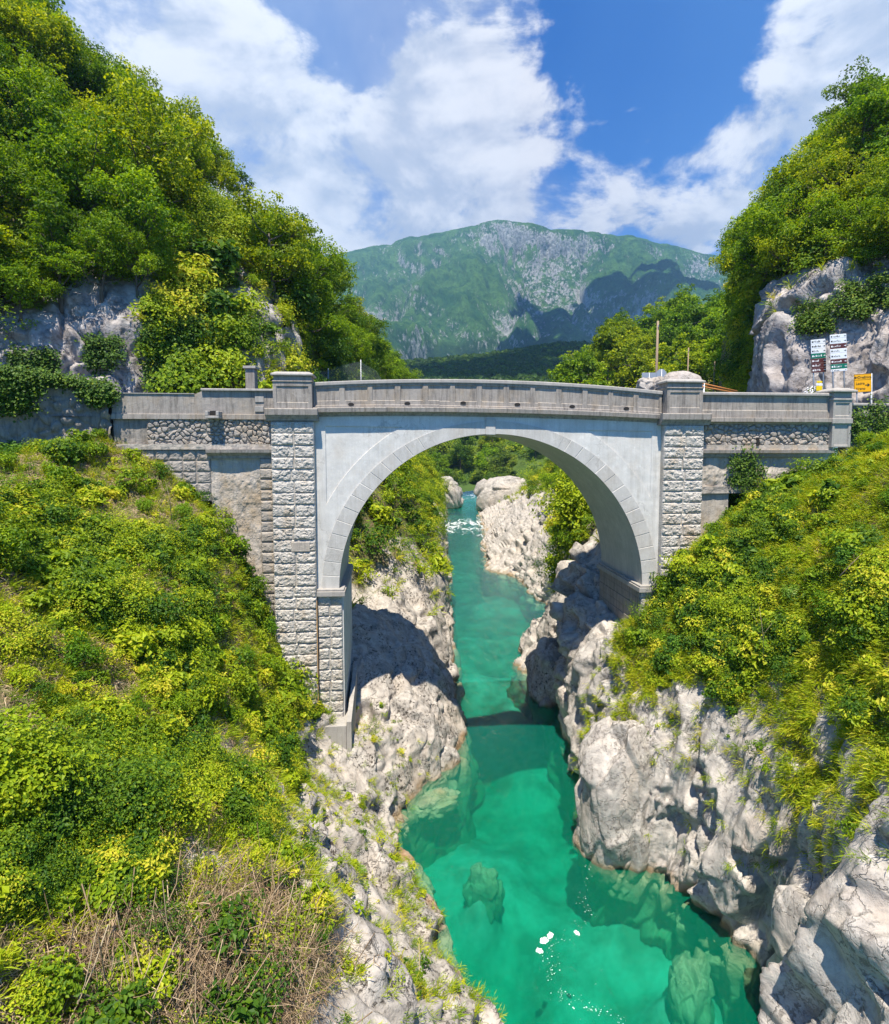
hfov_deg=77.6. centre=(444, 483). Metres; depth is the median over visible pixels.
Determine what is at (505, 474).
broadleaf tree
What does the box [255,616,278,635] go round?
bush
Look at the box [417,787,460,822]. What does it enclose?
submerged rock
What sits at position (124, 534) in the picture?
bush
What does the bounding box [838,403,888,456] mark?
stone wall
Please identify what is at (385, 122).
sky
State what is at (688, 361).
utility pole
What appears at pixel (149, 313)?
bush
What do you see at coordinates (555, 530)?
broadleaf tree
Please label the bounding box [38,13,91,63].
broadleaf tree
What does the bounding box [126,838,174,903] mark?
bush
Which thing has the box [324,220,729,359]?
mountain
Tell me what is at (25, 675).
bush
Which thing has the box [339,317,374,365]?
broadleaf tree
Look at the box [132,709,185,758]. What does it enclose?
bush
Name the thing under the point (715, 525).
bush
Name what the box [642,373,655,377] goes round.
rectangular sign
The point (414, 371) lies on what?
broadleaf tree
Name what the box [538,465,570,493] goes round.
broadleaf tree
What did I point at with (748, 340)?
broadleaf tree
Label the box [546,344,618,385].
broadleaf tree
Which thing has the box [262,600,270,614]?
bush
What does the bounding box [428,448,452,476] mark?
broadleaf tree
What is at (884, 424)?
ivy
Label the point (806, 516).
bush
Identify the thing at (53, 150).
broadleaf tree
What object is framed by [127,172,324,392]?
undergrowth
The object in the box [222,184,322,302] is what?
broadleaf tree
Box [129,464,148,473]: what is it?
bush
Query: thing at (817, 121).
broadleaf tree
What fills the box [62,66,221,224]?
broadleaf tree
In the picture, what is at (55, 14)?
broadleaf tree
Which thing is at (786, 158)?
broadleaf tree
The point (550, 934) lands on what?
foam patch
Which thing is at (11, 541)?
bush
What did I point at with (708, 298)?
broadleaf tree
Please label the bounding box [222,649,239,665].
bush
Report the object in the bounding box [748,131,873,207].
broadleaf tree
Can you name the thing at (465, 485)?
river bank
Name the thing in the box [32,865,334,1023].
undergrowth
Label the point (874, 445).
bush
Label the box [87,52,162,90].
broadleaf tree
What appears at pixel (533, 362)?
distant wood
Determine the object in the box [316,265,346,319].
broadleaf tree
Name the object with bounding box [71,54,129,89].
broadleaf tree
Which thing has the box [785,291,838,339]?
ivy
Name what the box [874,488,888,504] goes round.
bush
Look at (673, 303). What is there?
broadleaf tree
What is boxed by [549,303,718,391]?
undergrowth
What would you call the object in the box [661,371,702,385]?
boulder
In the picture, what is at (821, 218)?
broadleaf tree
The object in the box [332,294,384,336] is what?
broadleaf tree
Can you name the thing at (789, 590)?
bush
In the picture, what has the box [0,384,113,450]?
stone wall
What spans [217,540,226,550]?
bush
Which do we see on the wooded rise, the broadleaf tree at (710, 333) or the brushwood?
the broadleaf tree at (710, 333)
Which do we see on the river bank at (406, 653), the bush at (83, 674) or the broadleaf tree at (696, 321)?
the bush at (83, 674)
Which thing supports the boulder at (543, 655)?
on the river bank at (832, 967)
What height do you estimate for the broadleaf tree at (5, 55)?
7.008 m
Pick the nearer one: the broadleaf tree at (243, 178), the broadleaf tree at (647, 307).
the broadleaf tree at (243, 178)
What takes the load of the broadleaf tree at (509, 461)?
on the river bank at (465, 485)
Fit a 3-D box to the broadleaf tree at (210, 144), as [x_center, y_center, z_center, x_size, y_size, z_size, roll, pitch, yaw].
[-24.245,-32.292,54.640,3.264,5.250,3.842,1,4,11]
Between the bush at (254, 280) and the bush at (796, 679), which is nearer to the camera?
the bush at (796, 679)
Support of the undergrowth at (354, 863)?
on the river bank at (406, 653)
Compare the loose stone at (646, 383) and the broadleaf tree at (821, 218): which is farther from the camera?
the broadleaf tree at (821, 218)
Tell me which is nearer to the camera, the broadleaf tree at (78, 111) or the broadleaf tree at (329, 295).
the broadleaf tree at (78, 111)
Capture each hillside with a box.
[0,82,352,392]
[717,180,888,402]
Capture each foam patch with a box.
[536,947,542,952]
[540,937,548,943]
[547,932,553,938]
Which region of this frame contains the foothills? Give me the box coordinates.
[416,346,588,380]
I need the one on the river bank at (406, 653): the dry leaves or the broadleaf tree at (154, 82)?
the dry leaves
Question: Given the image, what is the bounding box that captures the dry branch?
[752,607,769,658]
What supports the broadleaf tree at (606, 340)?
on the wooded rise
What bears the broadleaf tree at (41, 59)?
on the hillside at (85, 310)
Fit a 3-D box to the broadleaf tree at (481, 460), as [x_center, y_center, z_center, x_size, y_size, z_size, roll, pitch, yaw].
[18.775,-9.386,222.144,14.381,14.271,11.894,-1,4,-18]
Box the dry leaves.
[0,843,422,1023]
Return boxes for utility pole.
[655,321,658,372]
[687,348,688,370]
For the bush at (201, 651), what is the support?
on the river bank at (406, 653)
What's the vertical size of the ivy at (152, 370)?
6.815 m
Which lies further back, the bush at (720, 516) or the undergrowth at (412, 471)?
the undergrowth at (412, 471)
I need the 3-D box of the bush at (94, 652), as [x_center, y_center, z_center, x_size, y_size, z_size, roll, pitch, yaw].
[-9.536,4.364,14.521,1.129,1.118,1.256,4,5,42]
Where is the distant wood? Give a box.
[403,340,592,381]
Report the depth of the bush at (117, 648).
15.78 m
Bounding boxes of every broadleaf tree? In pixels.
[0,0,68,116]
[0,0,85,79]
[0,1,17,63]
[0,31,71,122]
[0,49,101,160]
[0,132,30,181]
[0,136,42,213]
[0,164,139,282]
[0,173,41,272]
[0,220,11,255]
[0,233,58,315]
[0,243,68,320]
[9,103,169,222]
[13,211,95,313]
[17,96,93,156]
[18,0,84,81]
[27,0,67,38]
[27,27,115,112]
[35,156,112,208]
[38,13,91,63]
[55,46,97,98]
[55,209,146,302]
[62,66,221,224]
[63,90,103,132]
[69,155,195,278]
[70,68,153,118]
[71,36,160,97]
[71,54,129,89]
[80,61,163,104]
[81,88,195,199]
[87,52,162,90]
[91,217,178,298]
[107,96,198,176]
[110,105,175,175]
[167,95,215,176]
[184,108,245,185]
[188,137,221,178]
[188,142,240,194]
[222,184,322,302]
[224,204,312,261]
[225,169,255,204]
[247,234,346,308]
[260,204,321,251]
[277,240,332,314]
[294,260,342,339]
[305,236,348,289]
[310,314,358,347]
[311,258,334,307]
[313,317,346,343]
[315,234,358,299]
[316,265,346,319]
[318,328,362,374]
[328,291,359,325]
[330,288,338,307]
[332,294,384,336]
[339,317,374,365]
[341,311,391,363]
[358,328,386,364]
[373,358,396,379]
[375,338,388,359]
[380,332,391,348]
[380,350,406,378]
[383,337,403,360]
[385,351,403,378]
[394,361,418,378]
[403,364,423,377]
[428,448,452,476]
[438,440,451,451]
[439,452,449,468]
[446,442,474,468]
[452,470,459,482]
[459,436,473,454]
[468,467,484,482]
[473,443,505,468]
[477,436,506,448]
[484,472,495,479]
[485,448,517,475]
[498,471,513,476]
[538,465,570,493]
[543,459,553,467]
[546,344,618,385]
[547,481,584,558]
[566,344,611,378]
[585,318,631,383]
[595,314,636,372]
[603,340,660,387]
[610,307,634,326]
[619,315,643,368]
[634,302,671,336]
[635,329,674,357]
[642,296,667,320]
[651,326,682,368]
[652,296,724,350]
[652,332,713,380]
[665,283,701,346]
[677,341,717,383]
[699,317,726,344]
[700,323,726,388]
[702,292,721,301]
[705,288,730,322]
[708,240,733,271]
[715,203,780,275]
[715,212,743,275]
[719,244,744,275]
[720,208,751,260]
[720,235,743,308]
[720,241,753,298]
[725,176,813,257]
[725,197,782,292]
[729,288,757,326]
[739,327,754,357]
[741,222,795,276]
[742,177,841,278]
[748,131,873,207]
[752,219,827,273]
[754,177,800,211]
[764,152,799,183]
[780,147,869,221]
[796,118,868,157]
[797,201,850,267]
[800,113,842,152]
[807,102,888,173]
[807,151,888,235]
[809,67,888,191]
[810,54,878,135]
[812,193,888,262]
[835,76,888,150]
[849,160,888,253]
[853,228,888,274]
[859,154,888,189]
[860,148,888,213]
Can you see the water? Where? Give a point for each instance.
(460, 514)
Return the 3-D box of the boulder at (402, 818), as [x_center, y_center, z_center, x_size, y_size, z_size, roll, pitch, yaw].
[-2.215,16.506,26.746,0.926,1.052,1.271,-2,4,-25]
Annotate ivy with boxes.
[0,360,124,422]
[1,341,67,374]
[74,331,130,376]
[132,299,224,392]
[724,444,774,495]
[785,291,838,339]
[831,274,878,324]
[849,405,874,447]
[862,265,888,310]
[863,394,888,434]
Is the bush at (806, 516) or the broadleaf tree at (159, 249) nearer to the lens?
the bush at (806, 516)
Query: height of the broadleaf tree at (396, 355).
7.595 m
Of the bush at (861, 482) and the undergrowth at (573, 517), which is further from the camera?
the undergrowth at (573, 517)
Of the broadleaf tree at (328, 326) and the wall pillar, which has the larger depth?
the broadleaf tree at (328, 326)
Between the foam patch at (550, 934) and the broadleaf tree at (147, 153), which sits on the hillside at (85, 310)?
the broadleaf tree at (147, 153)
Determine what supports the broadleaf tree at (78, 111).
on the hillside at (85, 310)
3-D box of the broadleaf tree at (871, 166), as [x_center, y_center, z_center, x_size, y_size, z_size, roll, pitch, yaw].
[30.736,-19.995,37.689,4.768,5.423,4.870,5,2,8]
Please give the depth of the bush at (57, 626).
15.01 m
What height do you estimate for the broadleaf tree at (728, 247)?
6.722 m
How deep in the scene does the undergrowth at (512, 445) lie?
229.91 m
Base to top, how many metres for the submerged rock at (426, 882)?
2.565 m
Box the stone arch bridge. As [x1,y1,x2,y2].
[264,372,711,751]
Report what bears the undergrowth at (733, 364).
on the hillside at (781, 362)
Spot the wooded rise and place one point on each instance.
(677, 358)
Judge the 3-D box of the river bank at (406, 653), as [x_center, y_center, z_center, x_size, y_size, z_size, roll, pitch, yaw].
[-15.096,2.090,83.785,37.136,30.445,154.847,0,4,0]
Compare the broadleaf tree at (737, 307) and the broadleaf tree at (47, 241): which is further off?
the broadleaf tree at (737, 307)
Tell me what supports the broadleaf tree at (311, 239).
on the hillside at (85, 310)
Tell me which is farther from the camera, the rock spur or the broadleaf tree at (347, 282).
the broadleaf tree at (347, 282)
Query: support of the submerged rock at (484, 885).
on the river bed
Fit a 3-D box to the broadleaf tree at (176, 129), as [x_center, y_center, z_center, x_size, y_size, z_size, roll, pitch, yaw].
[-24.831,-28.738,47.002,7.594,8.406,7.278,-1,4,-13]
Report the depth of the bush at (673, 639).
24.53 m
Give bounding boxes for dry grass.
[0,438,482,1023]
[613,435,888,803]
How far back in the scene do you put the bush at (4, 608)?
13.77 m
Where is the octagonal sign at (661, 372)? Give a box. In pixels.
[656,369,665,376]
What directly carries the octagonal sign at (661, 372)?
on the road
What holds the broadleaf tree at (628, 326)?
on the wooded rise
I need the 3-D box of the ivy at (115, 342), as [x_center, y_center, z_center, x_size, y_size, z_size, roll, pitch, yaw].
[-19.711,-7.534,32.040,2.875,2.753,1.662,-1,4,-17]
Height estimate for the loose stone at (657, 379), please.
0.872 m
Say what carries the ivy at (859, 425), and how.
attached to the stone wall at (858, 405)
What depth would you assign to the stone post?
32.38 m
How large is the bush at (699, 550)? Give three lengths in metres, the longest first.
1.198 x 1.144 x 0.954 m
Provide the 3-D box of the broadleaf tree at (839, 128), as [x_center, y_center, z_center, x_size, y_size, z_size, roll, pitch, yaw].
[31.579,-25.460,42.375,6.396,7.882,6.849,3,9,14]
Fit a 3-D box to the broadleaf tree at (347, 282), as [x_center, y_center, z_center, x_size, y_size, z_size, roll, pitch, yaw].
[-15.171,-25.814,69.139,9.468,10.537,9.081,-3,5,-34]
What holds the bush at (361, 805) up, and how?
on the river bank at (406, 653)
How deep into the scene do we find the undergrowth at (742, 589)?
21.52 m
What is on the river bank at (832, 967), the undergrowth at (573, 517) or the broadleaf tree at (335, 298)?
the undergrowth at (573, 517)
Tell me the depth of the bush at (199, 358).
34.22 m
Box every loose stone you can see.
[636,377,654,389]
[652,376,662,390]
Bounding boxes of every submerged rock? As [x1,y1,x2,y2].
[397,847,436,903]
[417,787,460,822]
[462,862,504,923]
[667,947,714,1023]
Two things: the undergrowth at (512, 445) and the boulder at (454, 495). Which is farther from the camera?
the undergrowth at (512, 445)
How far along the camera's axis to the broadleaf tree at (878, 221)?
32.61 m
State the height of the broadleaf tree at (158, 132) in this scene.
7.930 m
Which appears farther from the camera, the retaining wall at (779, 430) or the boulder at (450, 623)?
the boulder at (450, 623)
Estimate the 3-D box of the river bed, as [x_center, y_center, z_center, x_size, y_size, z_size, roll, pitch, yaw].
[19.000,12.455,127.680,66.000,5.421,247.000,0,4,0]
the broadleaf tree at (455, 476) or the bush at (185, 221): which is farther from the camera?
the broadleaf tree at (455, 476)
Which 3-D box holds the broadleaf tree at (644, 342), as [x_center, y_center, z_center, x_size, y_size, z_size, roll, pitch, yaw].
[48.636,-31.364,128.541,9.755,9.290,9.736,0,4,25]
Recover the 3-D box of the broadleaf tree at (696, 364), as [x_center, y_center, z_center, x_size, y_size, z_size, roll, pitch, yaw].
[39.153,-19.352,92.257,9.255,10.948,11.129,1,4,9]
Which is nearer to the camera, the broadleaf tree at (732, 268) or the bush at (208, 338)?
the bush at (208, 338)
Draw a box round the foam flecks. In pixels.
[542,866,618,1019]
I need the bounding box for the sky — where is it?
[27,0,888,254]
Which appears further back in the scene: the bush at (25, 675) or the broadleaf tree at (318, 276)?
the broadleaf tree at (318, 276)
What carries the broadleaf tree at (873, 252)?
on the hillside at (781, 362)
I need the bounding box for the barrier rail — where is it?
[702,383,737,391]
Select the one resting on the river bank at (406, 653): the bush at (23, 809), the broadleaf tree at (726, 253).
the bush at (23, 809)
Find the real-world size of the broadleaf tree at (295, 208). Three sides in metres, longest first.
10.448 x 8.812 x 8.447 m
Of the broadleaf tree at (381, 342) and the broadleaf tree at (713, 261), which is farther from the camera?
the broadleaf tree at (381, 342)
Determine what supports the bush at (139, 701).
on the river bank at (406, 653)
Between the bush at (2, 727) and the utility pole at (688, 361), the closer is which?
the bush at (2, 727)
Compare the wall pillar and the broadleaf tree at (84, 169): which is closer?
the wall pillar
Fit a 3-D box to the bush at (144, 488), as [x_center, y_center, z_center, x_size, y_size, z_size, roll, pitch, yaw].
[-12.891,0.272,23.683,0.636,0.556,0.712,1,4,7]
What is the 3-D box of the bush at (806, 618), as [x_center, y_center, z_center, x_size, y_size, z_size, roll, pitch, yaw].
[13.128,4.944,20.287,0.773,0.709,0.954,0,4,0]
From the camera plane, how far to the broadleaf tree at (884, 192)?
34.72 m
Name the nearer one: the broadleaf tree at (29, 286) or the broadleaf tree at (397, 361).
the broadleaf tree at (29, 286)
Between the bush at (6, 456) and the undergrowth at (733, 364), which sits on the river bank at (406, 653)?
the bush at (6, 456)
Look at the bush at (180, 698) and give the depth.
15.54 m
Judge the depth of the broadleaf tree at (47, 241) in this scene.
30.98 m
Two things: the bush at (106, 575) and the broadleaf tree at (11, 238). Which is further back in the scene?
the broadleaf tree at (11, 238)
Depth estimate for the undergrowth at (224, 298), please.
35.60 m
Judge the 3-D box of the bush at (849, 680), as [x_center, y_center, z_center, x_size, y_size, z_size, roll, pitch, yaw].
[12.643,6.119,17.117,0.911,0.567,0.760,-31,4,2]
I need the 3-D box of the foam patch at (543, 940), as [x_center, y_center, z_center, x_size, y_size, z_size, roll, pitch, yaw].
[3.615,16.607,20.136,0.353,0.045,0.273,-4,5,-43]
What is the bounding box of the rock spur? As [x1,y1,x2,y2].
[574,716,650,894]
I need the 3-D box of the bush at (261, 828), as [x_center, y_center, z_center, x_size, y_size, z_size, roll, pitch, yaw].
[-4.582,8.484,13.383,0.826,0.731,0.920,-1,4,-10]
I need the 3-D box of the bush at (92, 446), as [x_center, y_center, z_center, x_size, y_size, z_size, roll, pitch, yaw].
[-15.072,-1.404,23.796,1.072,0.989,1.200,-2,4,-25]
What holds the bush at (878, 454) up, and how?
on the river bank at (832, 967)
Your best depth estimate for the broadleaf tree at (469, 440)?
233.64 m
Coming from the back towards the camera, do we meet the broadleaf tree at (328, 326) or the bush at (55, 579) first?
the broadleaf tree at (328, 326)
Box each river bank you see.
[0,439,503,1023]
[427,436,549,491]
[476,469,888,1023]
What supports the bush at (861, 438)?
on the river bank at (832, 967)
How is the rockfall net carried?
on the hillside at (85, 310)
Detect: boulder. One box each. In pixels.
[394,812,408,838]
[441,476,463,514]
[442,611,454,637]
[473,476,526,510]
[524,636,561,730]
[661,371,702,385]
[766,852,822,966]
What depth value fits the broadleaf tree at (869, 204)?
34.64 m
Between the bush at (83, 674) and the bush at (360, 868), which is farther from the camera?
the bush at (360, 868)
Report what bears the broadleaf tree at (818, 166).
on the hillside at (781, 362)
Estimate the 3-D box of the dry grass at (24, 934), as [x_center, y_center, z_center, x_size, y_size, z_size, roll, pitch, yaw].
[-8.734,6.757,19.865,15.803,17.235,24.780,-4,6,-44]
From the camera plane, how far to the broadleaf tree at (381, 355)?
69.32 m
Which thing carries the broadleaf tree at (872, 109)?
on the hillside at (781, 362)
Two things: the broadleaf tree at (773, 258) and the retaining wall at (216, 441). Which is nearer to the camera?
the retaining wall at (216, 441)
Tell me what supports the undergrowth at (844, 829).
on the river bank at (832, 967)
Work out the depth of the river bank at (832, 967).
21.22 m
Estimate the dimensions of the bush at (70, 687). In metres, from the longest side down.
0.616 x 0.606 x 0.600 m
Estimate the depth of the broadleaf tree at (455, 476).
213.75 m
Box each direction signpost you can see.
[811,339,825,388]
[830,334,846,387]
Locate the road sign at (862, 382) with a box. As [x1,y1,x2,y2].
[854,373,871,402]
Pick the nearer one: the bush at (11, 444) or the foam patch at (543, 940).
the foam patch at (543, 940)
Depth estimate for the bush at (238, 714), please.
18.04 m
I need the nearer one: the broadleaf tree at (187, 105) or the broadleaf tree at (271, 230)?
the broadleaf tree at (271, 230)
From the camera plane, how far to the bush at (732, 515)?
26.02 m
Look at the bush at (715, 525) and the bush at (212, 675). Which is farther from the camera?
the bush at (715, 525)
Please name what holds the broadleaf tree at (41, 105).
on the hillside at (85, 310)
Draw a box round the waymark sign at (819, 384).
[816,380,822,390]
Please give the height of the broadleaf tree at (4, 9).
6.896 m
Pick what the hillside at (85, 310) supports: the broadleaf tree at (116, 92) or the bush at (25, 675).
the broadleaf tree at (116, 92)
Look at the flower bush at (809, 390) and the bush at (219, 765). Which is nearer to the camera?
the bush at (219, 765)
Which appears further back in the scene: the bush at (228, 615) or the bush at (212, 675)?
the bush at (228, 615)
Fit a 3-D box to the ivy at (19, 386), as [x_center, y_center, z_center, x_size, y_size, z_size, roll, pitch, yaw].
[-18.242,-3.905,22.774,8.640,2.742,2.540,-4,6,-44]
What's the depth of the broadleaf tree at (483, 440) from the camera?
239.43 m
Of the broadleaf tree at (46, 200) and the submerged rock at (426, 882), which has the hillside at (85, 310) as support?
the broadleaf tree at (46, 200)
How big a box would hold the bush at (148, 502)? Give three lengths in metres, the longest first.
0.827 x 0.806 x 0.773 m
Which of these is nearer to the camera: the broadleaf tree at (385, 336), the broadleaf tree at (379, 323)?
the broadleaf tree at (379, 323)
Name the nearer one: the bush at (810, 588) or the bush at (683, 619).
the bush at (810, 588)
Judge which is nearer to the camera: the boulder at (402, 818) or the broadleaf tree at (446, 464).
the boulder at (402, 818)
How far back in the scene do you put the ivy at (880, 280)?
32.03 m
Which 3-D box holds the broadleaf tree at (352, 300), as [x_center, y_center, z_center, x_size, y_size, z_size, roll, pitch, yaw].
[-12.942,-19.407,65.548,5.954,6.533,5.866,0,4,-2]
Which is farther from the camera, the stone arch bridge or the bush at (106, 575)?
the stone arch bridge
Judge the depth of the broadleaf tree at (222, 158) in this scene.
58.06 m
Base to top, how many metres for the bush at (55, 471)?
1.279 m
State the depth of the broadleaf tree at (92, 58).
46.76 m
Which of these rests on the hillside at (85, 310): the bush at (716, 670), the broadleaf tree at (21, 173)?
the broadleaf tree at (21, 173)
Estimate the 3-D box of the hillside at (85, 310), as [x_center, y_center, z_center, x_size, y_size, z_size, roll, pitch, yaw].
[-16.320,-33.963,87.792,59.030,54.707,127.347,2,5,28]
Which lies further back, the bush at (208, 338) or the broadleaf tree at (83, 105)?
the broadleaf tree at (83, 105)
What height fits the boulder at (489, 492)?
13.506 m
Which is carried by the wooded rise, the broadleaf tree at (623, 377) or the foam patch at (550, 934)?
the broadleaf tree at (623, 377)
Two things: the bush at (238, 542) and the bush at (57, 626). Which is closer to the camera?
the bush at (57, 626)
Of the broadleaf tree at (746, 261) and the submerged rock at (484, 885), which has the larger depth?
the broadleaf tree at (746, 261)
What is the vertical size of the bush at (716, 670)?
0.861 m
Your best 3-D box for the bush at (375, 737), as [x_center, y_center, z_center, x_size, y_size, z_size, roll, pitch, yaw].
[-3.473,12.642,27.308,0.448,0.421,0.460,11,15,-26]
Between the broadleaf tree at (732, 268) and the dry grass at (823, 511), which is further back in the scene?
the broadleaf tree at (732, 268)
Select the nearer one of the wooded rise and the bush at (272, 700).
the bush at (272, 700)
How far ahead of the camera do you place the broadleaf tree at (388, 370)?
83.61 m
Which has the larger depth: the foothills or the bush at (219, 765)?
the foothills
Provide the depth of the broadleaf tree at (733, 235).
42.84 m
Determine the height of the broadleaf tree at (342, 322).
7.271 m
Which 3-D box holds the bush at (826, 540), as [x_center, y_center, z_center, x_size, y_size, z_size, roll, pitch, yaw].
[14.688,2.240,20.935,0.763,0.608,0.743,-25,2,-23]
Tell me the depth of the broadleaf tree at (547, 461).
127.98 m
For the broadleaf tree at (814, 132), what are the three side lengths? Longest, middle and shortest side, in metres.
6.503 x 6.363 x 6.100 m
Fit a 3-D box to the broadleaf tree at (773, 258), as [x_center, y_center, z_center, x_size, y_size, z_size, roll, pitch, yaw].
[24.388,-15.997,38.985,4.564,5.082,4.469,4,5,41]
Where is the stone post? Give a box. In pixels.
[243,366,259,388]
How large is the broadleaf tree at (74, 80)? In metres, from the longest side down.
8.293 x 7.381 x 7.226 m
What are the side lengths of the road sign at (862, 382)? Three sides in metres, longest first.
2.670 x 0.931 x 0.114 m
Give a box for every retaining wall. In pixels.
[111,388,274,633]
[701,392,834,535]
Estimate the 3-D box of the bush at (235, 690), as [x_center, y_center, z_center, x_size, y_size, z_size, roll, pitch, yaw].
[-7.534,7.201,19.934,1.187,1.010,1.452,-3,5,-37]
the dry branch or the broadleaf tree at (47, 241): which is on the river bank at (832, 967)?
the dry branch
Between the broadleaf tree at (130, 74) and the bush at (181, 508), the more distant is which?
the broadleaf tree at (130, 74)
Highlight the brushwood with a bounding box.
[12,822,430,1023]
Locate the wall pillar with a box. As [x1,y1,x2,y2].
[814,388,857,446]
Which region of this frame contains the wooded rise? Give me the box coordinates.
[610,344,715,391]
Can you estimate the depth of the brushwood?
9.50 m
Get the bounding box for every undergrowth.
[0,21,404,393]
[0,428,488,1023]
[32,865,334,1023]
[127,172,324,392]
[276,694,506,1023]
[349,451,455,616]
[424,436,544,481]
[497,447,837,593]
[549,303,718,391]
[572,434,888,877]
[604,429,888,825]
[704,147,888,391]
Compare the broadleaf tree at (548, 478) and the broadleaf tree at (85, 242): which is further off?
the broadleaf tree at (548, 478)
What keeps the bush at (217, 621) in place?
on the river bank at (406, 653)
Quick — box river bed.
[423,491,723,1023]
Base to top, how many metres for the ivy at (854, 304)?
3.347 m
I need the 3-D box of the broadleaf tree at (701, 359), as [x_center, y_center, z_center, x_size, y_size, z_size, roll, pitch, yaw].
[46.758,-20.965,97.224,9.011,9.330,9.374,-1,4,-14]
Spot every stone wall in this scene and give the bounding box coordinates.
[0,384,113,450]
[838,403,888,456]
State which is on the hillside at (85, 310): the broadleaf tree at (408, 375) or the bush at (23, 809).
the broadleaf tree at (408, 375)
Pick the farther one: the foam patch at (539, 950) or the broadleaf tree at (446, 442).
the broadleaf tree at (446, 442)
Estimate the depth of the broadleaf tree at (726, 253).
48.87 m
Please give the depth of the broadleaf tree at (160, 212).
32.75 m
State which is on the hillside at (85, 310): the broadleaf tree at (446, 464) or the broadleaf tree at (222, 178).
the broadleaf tree at (222, 178)
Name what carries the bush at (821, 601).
on the river bank at (832, 967)
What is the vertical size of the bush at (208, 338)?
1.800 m
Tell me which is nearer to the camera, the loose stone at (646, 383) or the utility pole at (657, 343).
the loose stone at (646, 383)
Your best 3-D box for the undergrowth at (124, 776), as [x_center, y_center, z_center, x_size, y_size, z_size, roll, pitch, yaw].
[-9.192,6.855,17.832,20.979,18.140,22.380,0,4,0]
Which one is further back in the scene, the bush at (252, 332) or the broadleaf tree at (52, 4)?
the broadleaf tree at (52, 4)
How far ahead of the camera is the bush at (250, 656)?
21.94 m
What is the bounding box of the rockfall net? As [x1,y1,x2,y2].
[314,360,380,381]
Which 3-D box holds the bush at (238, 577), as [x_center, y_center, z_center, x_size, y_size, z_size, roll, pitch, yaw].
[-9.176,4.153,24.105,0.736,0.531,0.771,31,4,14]
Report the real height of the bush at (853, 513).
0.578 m
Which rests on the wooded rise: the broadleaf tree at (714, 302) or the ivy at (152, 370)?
the broadleaf tree at (714, 302)
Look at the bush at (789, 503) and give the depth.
23.81 m
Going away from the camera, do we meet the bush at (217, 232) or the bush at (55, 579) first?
the bush at (55, 579)
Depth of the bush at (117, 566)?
18.54 m
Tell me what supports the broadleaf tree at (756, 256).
on the hillside at (781, 362)
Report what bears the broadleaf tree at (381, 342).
on the hillside at (85, 310)
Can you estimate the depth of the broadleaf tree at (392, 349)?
105.59 m
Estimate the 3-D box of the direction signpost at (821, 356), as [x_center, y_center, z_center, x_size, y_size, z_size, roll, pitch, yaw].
[20.808,-5.707,30.738,0.739,4.588,0.121,-3,3,9]
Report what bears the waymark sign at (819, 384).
on the road
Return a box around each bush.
[0,439,26,453]
[0,451,17,467]
[0,525,32,558]
[0,598,24,627]
[0,707,44,757]
[0,775,56,835]
[4,662,44,687]
[28,499,44,509]
[42,463,84,490]
[46,618,66,630]
[47,577,68,587]
[52,628,112,667]
[53,679,77,697]
[63,664,94,683]
[82,440,108,458]
[88,428,111,438]
[88,566,111,576]
[103,723,129,732]
[109,562,130,575]
[111,530,137,541]
[112,646,127,653]
[125,690,152,712]
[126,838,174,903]
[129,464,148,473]
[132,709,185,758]
[134,484,151,492]
[135,300,170,320]
[135,497,156,511]
[148,689,191,716]
[172,218,195,236]
[172,502,193,516]
[178,343,217,367]
[182,644,214,662]
[189,661,229,700]
[197,328,232,350]
[199,758,225,780]
[201,611,222,633]
[210,226,226,243]
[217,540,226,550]
[218,611,231,623]
[222,532,249,554]
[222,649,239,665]
[223,704,250,722]
[224,672,255,698]
[230,571,242,582]
[238,324,263,340]
[238,814,272,844]
[240,645,259,661]
[242,273,266,289]
[254,651,287,671]
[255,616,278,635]
[260,692,279,707]
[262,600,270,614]
[355,864,366,875]
[358,801,366,811]
[371,735,377,742]
[650,629,669,642]
[665,633,687,656]
[678,615,696,625]
[679,581,702,601]
[682,656,698,670]
[695,541,710,554]
[701,521,726,533]
[703,565,719,581]
[704,631,723,651]
[711,663,724,675]
[717,507,734,522]
[728,507,748,525]
[778,498,800,512]
[779,583,802,597]
[783,671,801,682]
[789,609,810,624]
[798,578,832,599]
[800,640,820,654]
[801,512,818,522]
[804,385,816,392]
[807,590,837,621]
[819,499,838,509]
[819,535,833,546]
[830,645,855,668]
[832,542,864,567]
[833,674,858,689]
[844,509,862,520]
[848,461,864,467]
[849,477,870,489]
[854,431,875,445]
[862,440,888,452]
[866,619,882,628]
[869,449,888,460]
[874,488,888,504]
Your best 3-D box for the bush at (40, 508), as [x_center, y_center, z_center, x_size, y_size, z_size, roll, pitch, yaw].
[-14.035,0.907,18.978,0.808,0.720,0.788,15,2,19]
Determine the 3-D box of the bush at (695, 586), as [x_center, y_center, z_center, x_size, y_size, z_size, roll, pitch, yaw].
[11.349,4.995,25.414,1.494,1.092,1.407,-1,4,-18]
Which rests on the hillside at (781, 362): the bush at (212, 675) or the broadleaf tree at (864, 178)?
the broadleaf tree at (864, 178)
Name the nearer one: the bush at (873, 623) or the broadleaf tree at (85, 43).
the bush at (873, 623)
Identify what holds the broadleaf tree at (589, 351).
on the wooded rise
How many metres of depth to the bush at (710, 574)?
24.71 m
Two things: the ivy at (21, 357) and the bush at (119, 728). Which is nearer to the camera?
the bush at (119, 728)
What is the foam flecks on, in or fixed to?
on the water
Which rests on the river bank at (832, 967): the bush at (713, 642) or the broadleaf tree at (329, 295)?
the bush at (713, 642)
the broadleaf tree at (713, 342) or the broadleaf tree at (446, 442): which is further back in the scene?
the broadleaf tree at (446, 442)

